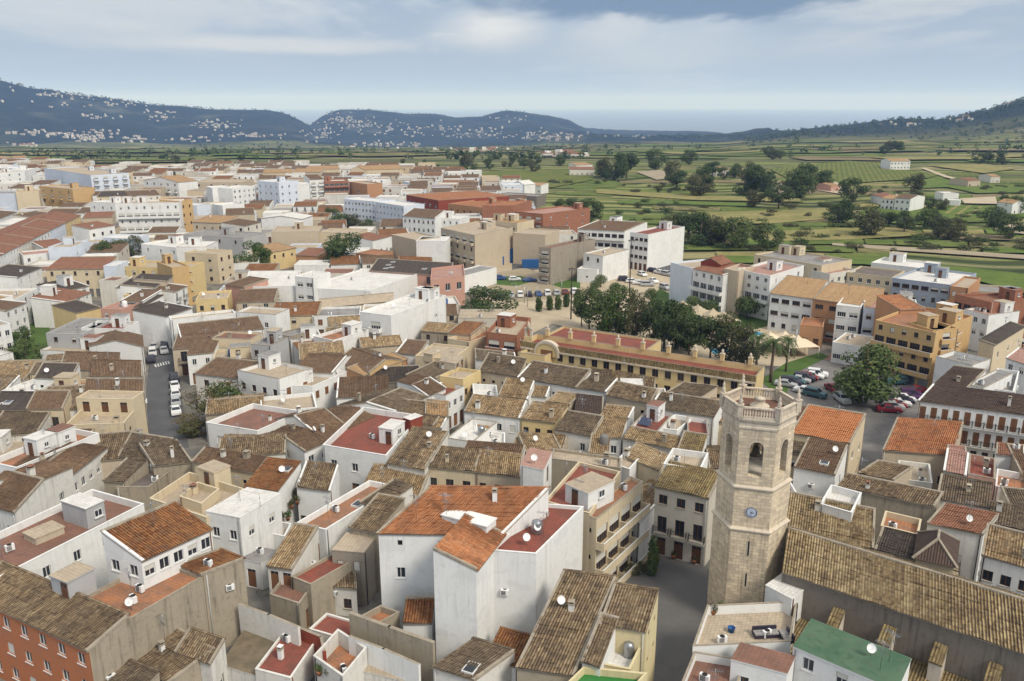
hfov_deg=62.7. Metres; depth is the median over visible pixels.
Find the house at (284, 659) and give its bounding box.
[255,633,314,680]
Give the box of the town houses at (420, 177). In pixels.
[0,157,1023,506]
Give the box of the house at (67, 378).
[51,372,85,385]
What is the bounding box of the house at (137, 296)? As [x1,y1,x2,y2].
[120,285,161,302]
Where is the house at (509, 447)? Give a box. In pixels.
[465,440,525,457]
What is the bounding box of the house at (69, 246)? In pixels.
[48,236,89,259]
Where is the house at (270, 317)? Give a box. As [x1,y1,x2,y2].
[236,302,290,337]
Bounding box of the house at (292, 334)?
[282,327,304,363]
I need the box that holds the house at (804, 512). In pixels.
[786,491,875,549]
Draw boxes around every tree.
[3,337,47,359]
[12,325,34,341]
[12,331,33,353]
[92,241,111,251]
[99,239,120,243]
[118,235,144,256]
[121,239,133,253]
[171,411,198,429]
[172,154,180,159]
[175,418,205,436]
[180,386,231,434]
[196,382,242,412]
[207,377,245,398]
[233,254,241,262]
[237,154,245,159]
[238,240,272,262]
[273,155,284,160]
[321,232,363,261]
[325,207,341,216]
[332,212,352,225]
[346,213,366,227]
[362,218,373,225]
[460,297,481,308]
[461,154,474,165]
[461,285,518,311]
[470,163,478,169]
[482,158,491,164]
[485,161,494,168]
[509,156,515,162]
[518,159,529,166]
[529,164,538,170]
[533,155,541,163]
[553,198,565,205]
[554,155,565,165]
[563,197,590,207]
[571,300,587,326]
[572,287,603,328]
[582,197,604,221]
[582,289,622,331]
[590,280,600,288]
[594,160,608,175]
[594,274,607,286]
[596,156,615,178]
[598,284,638,334]
[600,152,628,180]
[608,282,619,293]
[619,152,639,177]
[623,287,650,336]
[635,298,665,341]
[642,298,686,348]
[645,148,669,169]
[645,288,658,300]
[650,308,687,344]
[656,213,686,226]
[661,301,695,348]
[664,160,683,184]
[664,170,687,189]
[667,306,698,351]
[667,310,711,354]
[672,211,704,239]
[679,149,698,164]
[685,173,715,195]
[685,295,701,305]
[686,212,713,245]
[692,315,731,357]
[695,165,714,187]
[700,215,737,244]
[700,299,719,310]
[704,161,719,176]
[708,310,754,360]
[710,216,754,248]
[716,166,733,178]
[725,320,765,363]
[730,163,740,176]
[732,175,756,194]
[734,295,760,318]
[738,160,758,179]
[743,164,775,195]
[744,189,765,206]
[744,332,771,364]
[750,222,786,248]
[754,336,791,382]
[760,170,777,191]
[761,146,774,153]
[764,184,796,208]
[765,149,778,158]
[775,149,786,158]
[779,170,803,193]
[779,335,797,371]
[785,167,818,197]
[799,162,818,184]
[811,169,835,182]
[823,198,856,222]
[825,203,846,220]
[831,343,901,403]
[838,177,872,201]
[852,204,887,234]
[879,145,890,153]
[880,211,898,225]
[883,140,894,151]
[891,141,902,151]
[893,216,918,231]
[895,141,904,151]
[895,210,915,229]
[902,172,926,191]
[915,206,943,227]
[924,197,937,207]
[929,215,952,235]
[933,198,949,209]
[937,218,966,239]
[971,153,987,163]
[976,206,1006,226]
[981,152,995,162]
[992,213,1023,237]
[995,195,1009,207]
[996,151,1010,164]
[1006,194,1023,210]
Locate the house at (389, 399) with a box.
[338,384,427,411]
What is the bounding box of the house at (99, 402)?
[76,379,148,433]
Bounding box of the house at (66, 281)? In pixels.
[36,274,89,293]
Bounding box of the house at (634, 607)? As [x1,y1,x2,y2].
[599,581,659,680]
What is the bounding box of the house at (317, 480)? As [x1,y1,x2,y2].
[296,459,340,519]
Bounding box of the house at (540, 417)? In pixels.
[519,401,568,432]
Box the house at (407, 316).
[360,286,446,342]
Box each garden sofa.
[751,624,779,638]
[778,626,794,643]
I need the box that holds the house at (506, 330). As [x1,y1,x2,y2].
[485,312,530,355]
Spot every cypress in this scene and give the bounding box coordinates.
[535,296,542,311]
[546,295,553,309]
[555,295,562,309]
[562,292,569,306]
[646,536,659,575]
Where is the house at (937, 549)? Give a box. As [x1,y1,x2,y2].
[912,529,960,575]
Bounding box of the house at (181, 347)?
[172,329,219,375]
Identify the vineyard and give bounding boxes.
[482,169,593,186]
[768,161,942,182]
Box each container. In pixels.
[510,248,512,262]
[522,259,538,267]
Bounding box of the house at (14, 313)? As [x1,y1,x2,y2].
[0,299,30,341]
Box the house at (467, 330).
[447,315,486,339]
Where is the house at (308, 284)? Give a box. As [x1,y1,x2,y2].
[295,271,330,301]
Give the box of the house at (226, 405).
[205,393,264,421]
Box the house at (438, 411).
[425,398,448,435]
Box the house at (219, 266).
[184,249,233,283]
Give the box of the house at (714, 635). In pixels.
[692,601,797,656]
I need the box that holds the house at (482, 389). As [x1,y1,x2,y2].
[472,383,497,396]
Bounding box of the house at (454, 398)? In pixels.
[435,381,464,429]
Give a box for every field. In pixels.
[0,148,57,149]
[0,152,77,154]
[0,155,62,156]
[2,146,73,147]
[11,156,69,158]
[21,322,48,358]
[32,151,74,151]
[40,150,144,150]
[75,154,181,155]
[94,158,216,160]
[95,159,221,162]
[102,160,131,160]
[106,150,165,151]
[106,152,189,152]
[128,147,150,148]
[168,151,246,152]
[170,151,320,152]
[196,156,312,157]
[209,153,281,154]
[217,148,326,148]
[225,155,291,155]
[248,151,325,151]
[253,149,316,149]
[271,148,310,148]
[287,152,414,154]
[294,154,449,155]
[316,155,390,155]
[323,152,464,152]
[383,149,432,149]
[404,154,435,154]
[444,147,571,149]
[538,152,670,153]
[542,145,630,146]
[554,191,611,195]
[555,185,616,187]
[564,183,622,185]
[573,188,656,191]
[580,157,726,157]
[583,180,617,182]
[591,154,668,154]
[596,189,799,201]
[599,214,683,218]
[618,200,672,203]
[619,180,701,182]
[623,147,744,149]
[626,145,718,146]
[627,174,647,176]
[630,149,696,150]
[631,145,679,145]
[636,219,661,223]
[637,150,683,151]
[640,144,695,144]
[649,197,688,199]
[653,205,718,210]
[659,190,703,193]
[663,141,751,144]
[664,149,776,153]
[673,167,760,169]
[676,201,748,205]
[680,141,765,145]
[683,244,764,249]
[684,178,730,179]
[687,210,758,213]
[689,209,861,222]
[691,194,766,196]
[707,151,796,154]
[708,153,884,155]
[710,141,839,147]
[710,147,783,150]
[714,180,745,182]
[716,251,756,255]
[720,207,788,210]
[724,255,1023,292]
[737,145,817,148]
[744,239,797,244]
[749,145,848,148]
[750,226,823,230]
[756,150,841,152]
[757,226,921,240]
[758,147,808,149]
[765,155,821,155]
[767,245,855,251]
[773,222,853,225]
[790,155,883,157]
[790,157,883,159]
[793,191,854,193]
[804,219,828,221]
[805,239,863,243]
[807,146,893,149]
[826,253,889,258]
[834,149,908,152]
[835,140,908,141]
[848,188,917,190]
[853,203,880,206]
[856,184,905,185]
[857,247,890,252]
[859,205,1023,219]
[865,239,893,244]
[874,156,1018,158]
[879,149,924,150]
[895,240,921,244]
[903,146,931,147]
[904,142,991,142]
[904,143,1004,144]
[909,140,954,140]
[910,160,1023,162]
[923,177,1023,192]
[923,229,983,233]
[924,240,967,246]
[925,194,969,196]
[926,197,1003,199]
[927,218,987,221]
[930,164,1015,172]
[930,176,976,178]
[932,146,1023,147]
[939,234,1011,239]
[942,141,998,142]
[943,173,980,175]
[945,148,1023,149]
[955,139,1023,140]
[956,206,969,213]
[960,204,994,207]
[965,159,1023,161]
[969,171,1006,173]
[969,242,1022,246]
[971,194,1001,196]
[978,177,1023,178]
[980,183,1023,185]
[983,247,1023,252]
[985,229,1023,233]
[995,155,1022,156]
[1000,179,1023,180]
[1004,194,1023,196]
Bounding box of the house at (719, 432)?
[711,397,722,444]
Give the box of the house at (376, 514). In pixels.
[348,492,404,590]
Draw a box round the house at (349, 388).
[336,365,388,404]
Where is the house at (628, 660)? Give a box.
[604,641,640,671]
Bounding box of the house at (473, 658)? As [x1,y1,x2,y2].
[431,636,516,680]
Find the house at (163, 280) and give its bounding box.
[132,273,172,285]
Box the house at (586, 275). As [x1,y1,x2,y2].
[577,265,598,282]
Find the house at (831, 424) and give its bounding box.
[794,404,866,476]
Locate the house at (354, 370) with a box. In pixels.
[346,351,407,376]
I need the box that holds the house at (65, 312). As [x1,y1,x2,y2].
[51,299,101,328]
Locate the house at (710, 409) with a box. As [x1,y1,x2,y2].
[655,391,721,444]
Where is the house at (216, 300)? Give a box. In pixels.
[195,286,232,312]
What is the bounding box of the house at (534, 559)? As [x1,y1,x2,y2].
[494,503,583,637]
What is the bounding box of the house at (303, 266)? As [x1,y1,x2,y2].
[294,260,330,272]
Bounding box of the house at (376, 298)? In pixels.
[319,289,393,310]
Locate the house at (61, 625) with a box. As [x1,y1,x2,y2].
[0,560,134,680]
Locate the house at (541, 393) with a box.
[531,385,549,401]
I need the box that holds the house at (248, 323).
[177,315,263,338]
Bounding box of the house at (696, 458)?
[660,448,707,469]
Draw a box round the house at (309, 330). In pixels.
[290,323,319,363]
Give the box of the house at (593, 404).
[575,392,603,413]
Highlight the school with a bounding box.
[520,321,764,397]
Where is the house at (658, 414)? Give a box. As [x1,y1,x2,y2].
[632,399,672,431]
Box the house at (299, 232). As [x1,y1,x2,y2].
[271,221,322,244]
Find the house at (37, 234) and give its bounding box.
[0,226,50,240]
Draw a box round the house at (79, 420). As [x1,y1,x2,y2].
[66,410,136,432]
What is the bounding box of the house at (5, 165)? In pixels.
[0,164,12,169]
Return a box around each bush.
[623,561,647,575]
[634,202,642,207]
[656,202,670,205]
[659,206,673,211]
[671,186,680,190]
[711,242,728,248]
[748,244,767,250]
[767,208,777,212]
[781,222,799,226]
[783,203,798,207]
[792,231,806,236]
[793,236,808,244]
[796,230,813,234]
[800,226,812,229]
[804,244,814,249]
[817,201,827,206]
[828,222,840,226]
[839,221,859,227]
[845,243,863,249]
[848,230,868,234]
[909,234,920,239]
[911,233,930,240]
[912,238,923,245]
[917,246,931,249]
[924,243,943,249]
[925,233,937,239]
[952,217,966,222]
[956,243,974,250]
[960,237,974,242]
[974,236,990,241]
[980,246,999,252]
[988,241,1000,245]
[1011,243,1023,249]
[1012,237,1023,243]
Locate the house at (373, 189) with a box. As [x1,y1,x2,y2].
[349,181,382,197]
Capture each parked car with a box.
[146,354,155,362]
[148,346,156,354]
[149,341,157,348]
[159,346,168,353]
[160,341,168,348]
[169,371,179,381]
[169,380,179,388]
[169,387,180,396]
[170,394,180,405]
[170,404,181,415]
[497,274,506,279]
[508,276,520,280]
[517,290,523,297]
[522,277,536,281]
[534,290,541,295]
[543,289,550,295]
[552,289,559,294]
[562,289,568,294]
[617,275,629,280]
[625,278,636,282]
[632,279,640,284]
[637,270,647,276]
[640,280,654,286]
[647,267,656,271]
[647,277,658,282]
[659,283,668,289]
[660,270,669,276]
[774,378,797,388]
[780,375,801,385]
[788,375,805,384]
[792,385,809,395]
[793,371,815,381]
[794,374,810,383]
[802,371,818,380]
[802,386,827,398]
[807,367,828,377]
[808,370,824,379]
[824,383,841,393]
[832,390,851,404]
[875,403,902,413]
[879,400,905,410]
[887,375,908,385]
[888,399,907,407]
[889,393,914,403]
[891,397,911,406]
[898,387,922,396]
[900,391,919,399]
[901,393,916,401]
[906,384,926,392]
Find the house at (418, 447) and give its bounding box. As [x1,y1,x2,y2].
[386,426,448,475]
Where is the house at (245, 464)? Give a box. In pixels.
[191,437,266,487]
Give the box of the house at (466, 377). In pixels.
[440,364,480,406]
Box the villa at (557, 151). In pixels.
[555,149,561,155]
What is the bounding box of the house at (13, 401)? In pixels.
[0,378,33,411]
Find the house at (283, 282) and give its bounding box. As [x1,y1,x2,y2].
[247,271,299,301]
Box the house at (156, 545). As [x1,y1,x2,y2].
[100,500,213,588]
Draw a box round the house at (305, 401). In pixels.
[260,390,316,410]
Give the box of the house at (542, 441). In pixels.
[518,434,560,452]
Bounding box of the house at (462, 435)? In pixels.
[448,411,496,447]
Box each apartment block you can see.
[0,168,24,181]
[0,190,17,209]
[8,165,36,180]
[15,185,42,209]
[39,182,94,206]
[44,166,130,190]
[116,195,183,233]
[155,198,193,231]
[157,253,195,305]
[176,236,218,261]
[216,185,256,203]
[257,176,298,206]
[298,182,309,200]
[303,174,323,198]
[324,176,349,194]
[392,232,439,258]
[416,236,450,261]
[441,220,512,268]
[513,228,558,263]
[515,202,589,232]
[538,233,594,284]
[577,220,644,249]
[610,216,646,228]
[629,220,684,270]
[669,259,705,303]
[688,263,750,312]
[724,263,753,315]
[738,259,803,319]
[753,244,851,276]
[767,273,827,334]
[810,257,855,283]
[811,281,884,341]
[832,298,865,343]
[846,266,904,294]
[860,300,875,335]
[867,301,972,388]
[871,251,925,272]
[890,261,976,308]
[910,312,960,354]
[949,276,980,302]
[954,285,1023,347]
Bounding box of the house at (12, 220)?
[0,218,25,227]
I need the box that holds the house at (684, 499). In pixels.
[652,460,716,565]
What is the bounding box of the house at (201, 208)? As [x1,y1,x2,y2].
[193,203,210,214]
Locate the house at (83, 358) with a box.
[61,351,120,378]
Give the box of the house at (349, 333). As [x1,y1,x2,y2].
[314,320,368,351]
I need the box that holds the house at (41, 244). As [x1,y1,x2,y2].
[32,239,62,249]
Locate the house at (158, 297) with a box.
[127,288,163,308]
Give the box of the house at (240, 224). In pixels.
[221,218,260,231]
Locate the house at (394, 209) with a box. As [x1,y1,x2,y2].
[375,200,424,221]
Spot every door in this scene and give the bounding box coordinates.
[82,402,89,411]
[96,289,100,296]
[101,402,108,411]
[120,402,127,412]
[182,364,188,374]
[248,569,256,586]
[271,571,278,588]
[283,573,290,584]
[306,608,308,627]
[454,412,456,425]
[460,409,462,422]
[657,537,665,554]
[674,541,682,559]
[691,546,700,563]
[812,339,818,348]
[906,374,914,384]
[917,378,927,387]
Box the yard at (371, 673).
[363,665,404,680]
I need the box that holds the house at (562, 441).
[513,430,567,448]
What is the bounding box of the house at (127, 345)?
[88,330,145,371]
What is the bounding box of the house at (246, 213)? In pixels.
[225,207,254,220]
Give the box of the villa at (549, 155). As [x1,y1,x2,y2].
[541,151,552,157]
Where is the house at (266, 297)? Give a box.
[235,288,278,310]
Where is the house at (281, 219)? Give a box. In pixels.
[261,212,312,227]
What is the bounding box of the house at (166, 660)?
[137,613,214,680]
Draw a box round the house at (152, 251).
[141,234,187,260]
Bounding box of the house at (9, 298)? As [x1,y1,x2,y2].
[0,295,12,299]
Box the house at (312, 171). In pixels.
[292,168,323,176]
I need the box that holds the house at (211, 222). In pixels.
[192,213,238,231]
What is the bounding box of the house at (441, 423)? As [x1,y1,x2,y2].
[423,416,446,430]
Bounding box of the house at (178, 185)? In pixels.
[143,175,197,196]
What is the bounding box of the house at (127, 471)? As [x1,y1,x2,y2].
[102,457,149,495]
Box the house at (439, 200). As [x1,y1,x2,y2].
[406,190,508,210]
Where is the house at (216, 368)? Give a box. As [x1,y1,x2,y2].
[194,348,258,403]
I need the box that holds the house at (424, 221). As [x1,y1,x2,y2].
[402,208,444,235]
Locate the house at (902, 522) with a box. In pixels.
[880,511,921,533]
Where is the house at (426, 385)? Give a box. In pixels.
[396,373,446,398]
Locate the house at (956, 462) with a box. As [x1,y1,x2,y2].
[943,447,968,476]
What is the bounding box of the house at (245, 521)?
[205,475,282,555]
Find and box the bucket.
[728,625,734,632]
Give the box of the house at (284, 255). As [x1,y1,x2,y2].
[252,242,295,269]
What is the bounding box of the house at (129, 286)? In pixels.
[119,270,159,298]
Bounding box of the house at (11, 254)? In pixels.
[0,243,21,264]
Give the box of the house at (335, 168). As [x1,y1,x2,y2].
[307,165,338,171]
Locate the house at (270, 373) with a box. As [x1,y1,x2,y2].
[237,350,312,396]
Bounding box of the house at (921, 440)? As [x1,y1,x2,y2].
[882,417,963,489]
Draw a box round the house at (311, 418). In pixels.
[274,405,343,429]
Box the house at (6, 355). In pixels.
[0,349,13,359]
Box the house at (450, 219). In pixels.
[441,211,469,226]
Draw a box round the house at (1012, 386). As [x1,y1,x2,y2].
[994,368,1018,392]
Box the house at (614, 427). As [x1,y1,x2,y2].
[595,414,627,456]
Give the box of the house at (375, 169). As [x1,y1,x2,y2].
[362,164,402,173]
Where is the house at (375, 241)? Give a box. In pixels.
[352,232,389,250]
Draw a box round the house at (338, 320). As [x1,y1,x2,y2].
[327,302,359,326]
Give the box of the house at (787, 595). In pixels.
[764,573,803,620]
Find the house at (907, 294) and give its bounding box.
[900,290,916,302]
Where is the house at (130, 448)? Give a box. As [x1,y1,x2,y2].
[117,429,173,462]
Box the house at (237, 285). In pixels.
[224,276,267,310]
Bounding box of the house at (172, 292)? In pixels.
[156,283,189,305]
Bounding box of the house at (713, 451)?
[705,444,760,469]
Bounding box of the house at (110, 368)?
[90,351,146,408]
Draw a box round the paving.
[824,352,869,370]
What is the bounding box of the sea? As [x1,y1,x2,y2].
[226,109,989,132]
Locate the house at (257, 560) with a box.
[243,547,275,589]
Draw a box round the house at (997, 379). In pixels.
[970,369,1012,390]
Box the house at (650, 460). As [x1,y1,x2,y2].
[625,441,668,484]
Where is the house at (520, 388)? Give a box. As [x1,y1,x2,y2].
[498,377,534,406]
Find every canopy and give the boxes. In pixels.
[693,304,708,316]
[697,308,721,318]
[706,311,740,321]
[749,331,790,350]
[775,331,804,353]
[782,335,819,359]
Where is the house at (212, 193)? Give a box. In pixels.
[206,185,231,201]
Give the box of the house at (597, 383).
[576,372,617,407]
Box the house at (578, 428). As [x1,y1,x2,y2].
[554,398,603,452]
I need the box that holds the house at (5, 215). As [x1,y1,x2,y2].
[0,210,16,221]
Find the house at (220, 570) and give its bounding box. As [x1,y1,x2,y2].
[180,547,247,647]
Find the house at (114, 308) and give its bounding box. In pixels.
[101,300,139,320]
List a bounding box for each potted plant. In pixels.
[284,509,291,520]
[287,498,294,508]
[293,494,299,504]
[313,663,322,676]
[671,551,676,559]
[691,556,696,563]
[709,602,717,614]
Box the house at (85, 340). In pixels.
[40,334,103,360]
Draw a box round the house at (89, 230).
[71,221,115,240]
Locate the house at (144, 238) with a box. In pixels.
[103,234,148,256]
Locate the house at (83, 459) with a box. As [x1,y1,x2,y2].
[0,441,108,498]
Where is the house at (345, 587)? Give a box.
[332,570,357,615]
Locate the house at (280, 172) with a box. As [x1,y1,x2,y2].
[263,169,292,175]
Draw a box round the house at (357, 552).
[331,532,376,605]
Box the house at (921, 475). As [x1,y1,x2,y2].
[898,460,932,488]
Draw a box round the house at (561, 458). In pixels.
[551,448,621,491]
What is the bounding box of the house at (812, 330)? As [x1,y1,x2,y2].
[799,311,824,348]
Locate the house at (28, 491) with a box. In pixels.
[0,459,75,530]
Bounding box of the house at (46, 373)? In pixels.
[34,362,80,388]
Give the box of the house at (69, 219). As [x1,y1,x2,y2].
[14,211,81,235]
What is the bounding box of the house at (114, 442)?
[80,424,141,477]
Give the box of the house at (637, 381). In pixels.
[620,378,665,394]
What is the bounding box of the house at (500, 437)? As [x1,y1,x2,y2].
[487,431,504,442]
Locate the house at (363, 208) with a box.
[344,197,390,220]
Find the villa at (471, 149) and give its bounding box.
[469,147,474,153]
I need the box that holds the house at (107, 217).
[82,211,115,222]
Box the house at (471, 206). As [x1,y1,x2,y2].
[448,197,524,215]
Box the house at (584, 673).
[569,666,646,680]
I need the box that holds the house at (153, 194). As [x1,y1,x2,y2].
[124,189,160,199]
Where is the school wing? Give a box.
[550,326,660,350]
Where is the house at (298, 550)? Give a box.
[266,522,319,591]
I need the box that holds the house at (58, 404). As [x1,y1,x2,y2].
[25,390,72,426]
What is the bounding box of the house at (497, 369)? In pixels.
[479,352,526,393]
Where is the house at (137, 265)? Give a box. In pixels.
[125,255,206,296]
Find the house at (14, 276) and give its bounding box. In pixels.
[0,264,43,288]
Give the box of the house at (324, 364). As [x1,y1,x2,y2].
[299,347,351,377]
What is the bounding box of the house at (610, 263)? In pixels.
[583,246,628,280]
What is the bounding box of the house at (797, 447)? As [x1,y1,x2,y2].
[750,440,804,483]
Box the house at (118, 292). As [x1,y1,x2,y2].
[116,276,132,301]
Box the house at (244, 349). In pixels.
[213,342,251,358]
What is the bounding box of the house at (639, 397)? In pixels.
[606,375,657,421]
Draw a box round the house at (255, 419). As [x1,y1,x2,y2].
[205,403,301,447]
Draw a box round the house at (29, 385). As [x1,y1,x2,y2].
[1,378,49,390]
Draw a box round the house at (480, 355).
[474,348,515,369]
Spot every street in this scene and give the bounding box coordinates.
[146,218,261,447]
[512,261,670,270]
[625,554,706,680]
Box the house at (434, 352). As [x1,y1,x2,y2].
[415,339,468,368]
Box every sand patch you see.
[637,170,665,179]
[820,182,841,193]
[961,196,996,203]
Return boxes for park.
[474,263,807,365]
[479,268,587,302]
[602,276,664,294]
[763,359,923,462]
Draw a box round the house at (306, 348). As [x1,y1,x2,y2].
[298,340,344,362]
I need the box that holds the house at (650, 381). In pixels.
[615,359,655,387]
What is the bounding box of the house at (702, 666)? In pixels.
[682,651,740,680]
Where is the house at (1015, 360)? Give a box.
[1005,340,1023,393]
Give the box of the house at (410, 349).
[395,338,428,364]
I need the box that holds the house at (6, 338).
[0,320,13,349]
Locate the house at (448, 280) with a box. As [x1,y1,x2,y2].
[430,264,464,305]
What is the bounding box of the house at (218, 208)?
[212,202,244,214]
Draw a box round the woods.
[0,78,1023,160]
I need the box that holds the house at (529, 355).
[518,349,551,366]
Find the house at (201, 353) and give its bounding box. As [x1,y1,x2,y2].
[186,336,219,384]
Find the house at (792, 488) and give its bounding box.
[790,482,796,491]
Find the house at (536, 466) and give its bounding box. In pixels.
[520,447,551,495]
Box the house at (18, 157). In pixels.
[12,155,26,158]
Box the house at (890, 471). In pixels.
[857,459,913,483]
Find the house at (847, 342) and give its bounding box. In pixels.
[831,332,873,364]
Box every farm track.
[832,243,1023,258]
[922,168,953,178]
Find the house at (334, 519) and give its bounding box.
[298,480,384,559]
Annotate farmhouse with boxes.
[442,180,474,182]
[501,192,545,206]
[515,180,534,193]
[534,182,547,193]
[569,162,592,166]
[569,167,594,174]
[711,167,728,176]
[813,182,838,190]
[870,192,890,203]
[880,158,909,169]
[881,193,898,208]
[894,192,924,210]
[934,191,958,199]
[948,198,960,205]
[949,177,980,185]
[979,174,999,182]
[997,198,1023,213]
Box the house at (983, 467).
[966,453,997,499]
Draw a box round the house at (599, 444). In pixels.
[588,434,610,454]
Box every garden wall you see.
[238,603,300,645]
[300,627,326,661]
[348,635,420,680]
[349,611,435,680]
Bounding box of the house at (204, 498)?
[179,482,219,513]
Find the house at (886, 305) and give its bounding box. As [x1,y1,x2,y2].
[872,294,925,335]
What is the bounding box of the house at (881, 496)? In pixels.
[838,457,943,547]
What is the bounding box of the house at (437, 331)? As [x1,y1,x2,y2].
[420,312,457,345]
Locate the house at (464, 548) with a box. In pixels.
[432,513,506,661]
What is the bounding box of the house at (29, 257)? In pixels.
[20,249,49,264]
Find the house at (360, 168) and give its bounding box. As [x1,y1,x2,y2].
[350,164,367,174]
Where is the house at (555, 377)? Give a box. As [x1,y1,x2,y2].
[517,360,591,396]
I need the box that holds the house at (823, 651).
[792,618,911,680]
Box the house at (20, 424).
[0,411,52,441]
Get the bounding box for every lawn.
[496,276,531,285]
[552,278,579,287]
[647,288,767,328]
[763,352,828,392]
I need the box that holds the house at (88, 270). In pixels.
[45,256,116,296]
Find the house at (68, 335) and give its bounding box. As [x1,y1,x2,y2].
[46,318,110,348]
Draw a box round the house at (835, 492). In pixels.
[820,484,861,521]
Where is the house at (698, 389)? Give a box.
[666,381,717,397]
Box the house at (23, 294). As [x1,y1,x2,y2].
[0,288,37,323]
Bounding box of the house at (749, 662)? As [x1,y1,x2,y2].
[729,642,795,680]
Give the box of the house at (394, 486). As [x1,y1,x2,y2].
[359,466,413,505]
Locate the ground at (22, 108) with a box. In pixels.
[0,80,1023,680]
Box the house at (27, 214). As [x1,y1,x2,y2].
[13,211,47,217]
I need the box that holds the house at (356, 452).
[322,407,422,495]
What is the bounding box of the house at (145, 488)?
[116,464,169,510]
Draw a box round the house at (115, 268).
[103,261,127,277]
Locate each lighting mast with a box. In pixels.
[568,268,574,318]
[628,239,634,291]
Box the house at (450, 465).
[428,445,480,484]
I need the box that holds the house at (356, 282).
[317,269,417,300]
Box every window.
[2,616,10,631]
[7,642,15,656]
[12,667,19,680]
[20,625,28,639]
[25,651,33,665]
[38,633,47,648]
[42,565,50,577]
[43,660,51,674]
[52,417,58,425]
[57,642,66,657]
[62,669,69,680]
[73,549,82,560]
[77,651,86,667]
[81,476,86,486]
[89,470,94,480]
[96,464,101,474]
[111,559,120,572]
[130,564,138,578]
[144,562,156,578]
[159,556,171,571]
[174,549,185,564]
[181,351,187,361]
[188,543,198,558]
[201,537,210,551]
[212,527,220,537]
[229,530,237,541]
[249,525,255,537]
[269,512,275,524]
[318,319,322,325]
[343,599,352,609]
[351,463,358,472]
[353,561,360,572]
[371,321,379,328]
[395,567,406,578]
[431,477,436,484]
[446,283,450,290]
[446,479,453,484]
[489,340,498,347]
[497,423,501,431]
[504,341,514,349]
[509,425,515,433]
[541,259,547,263]
[541,268,547,272]
[541,277,547,281]
[557,355,562,362]
[568,356,573,364]
[579,358,585,365]
[580,443,584,451]
[592,359,596,367]
[596,551,605,568]
[597,523,606,542]
[603,361,608,368]
[608,541,616,557]
[609,513,618,531]
[610,446,616,454]
[615,363,620,370]
[619,556,627,571]
[620,530,628,546]
[621,503,629,521]
[627,365,632,372]
[632,494,640,511]
[640,367,645,375]
[651,369,657,377]
[657,516,666,532]
[658,494,667,505]
[665,371,670,379]
[675,498,685,509]
[675,520,684,536]
[677,373,683,381]
[690,375,696,382]
[692,524,702,541]
[693,281,698,286]
[695,502,703,514]
[700,283,705,288]
[700,292,705,298]
[704,377,709,383]
[708,284,713,290]
[715,286,721,292]
[717,379,723,387]
[730,381,737,389]
[741,676,748,680]
[743,572,747,586]
[746,540,750,556]
[761,295,767,300]
[770,310,777,315]
[771,298,778,303]
[781,312,787,316]
[782,299,788,304]
[790,313,798,318]
[791,459,795,467]
[792,301,799,306]
[801,657,813,674]
[803,302,810,307]
[815,304,822,309]
[825,331,833,337]
[828,319,834,324]
[829,306,835,311]
[832,353,839,359]
[836,311,845,317]
[836,325,843,330]
[836,671,847,680]
[843,355,850,361]
[847,326,855,331]
[849,313,857,318]
[862,328,871,333]
[866,314,871,319]
[875,334,883,341]
[886,337,895,344]
[892,282,899,287]
[895,360,904,367]
[898,340,907,346]
[902,284,909,288]
[907,363,916,370]
[910,342,919,349]
[911,285,918,289]
[919,367,928,374]
[919,406,925,417]
[920,286,928,291]
[922,345,931,352]
[930,407,936,418]
[931,287,937,292]
[940,288,947,293]
[941,344,948,349]
[941,409,947,419]
[943,333,949,338]
[952,411,959,420]
[961,430,967,442]
[963,412,970,425]
[971,432,979,445]
[974,414,982,426]
[981,569,993,583]
[983,434,990,446]
[986,415,993,428]
[994,435,1002,448]
[997,417,1005,430]
[998,575,1011,588]
[1007,437,1014,442]
[1009,418,1017,431]
[1016,580,1023,592]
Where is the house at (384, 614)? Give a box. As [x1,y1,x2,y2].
[362,605,399,627]
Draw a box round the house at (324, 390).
[292,368,346,408]
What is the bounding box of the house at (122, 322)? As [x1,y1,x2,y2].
[81,313,139,333]
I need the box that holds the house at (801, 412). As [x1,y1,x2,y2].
[795,406,805,423]
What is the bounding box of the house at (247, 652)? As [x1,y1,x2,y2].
[226,630,274,680]
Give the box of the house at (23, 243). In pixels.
[0,233,34,252]
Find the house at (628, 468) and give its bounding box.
[620,446,638,482]
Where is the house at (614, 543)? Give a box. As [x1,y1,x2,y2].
[586,476,649,582]
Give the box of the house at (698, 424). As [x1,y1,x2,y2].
[686,415,709,444]
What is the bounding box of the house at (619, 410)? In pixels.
[601,403,634,431]
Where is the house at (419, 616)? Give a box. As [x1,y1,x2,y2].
[402,596,435,648]
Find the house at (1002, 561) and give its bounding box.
[977,522,1023,595]
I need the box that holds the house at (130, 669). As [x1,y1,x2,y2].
[105,658,160,680]
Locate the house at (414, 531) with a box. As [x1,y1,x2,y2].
[376,485,549,636]
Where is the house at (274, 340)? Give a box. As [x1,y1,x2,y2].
[251,327,289,362]
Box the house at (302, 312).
[274,301,321,328]
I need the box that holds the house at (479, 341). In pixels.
[447,326,489,369]
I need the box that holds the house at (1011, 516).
[989,500,1023,530]
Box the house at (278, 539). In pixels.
[273,521,291,549]
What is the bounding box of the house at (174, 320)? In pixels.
[169,308,235,346]
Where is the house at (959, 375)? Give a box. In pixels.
[934,359,986,387]
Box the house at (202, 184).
[198,179,253,188]
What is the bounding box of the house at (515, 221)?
[484,213,533,232]
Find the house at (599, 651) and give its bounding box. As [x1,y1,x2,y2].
[580,611,618,676]
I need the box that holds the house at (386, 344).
[358,327,401,352]
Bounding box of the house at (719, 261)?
[700,255,732,266]
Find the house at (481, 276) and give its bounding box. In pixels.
[461,265,496,292]

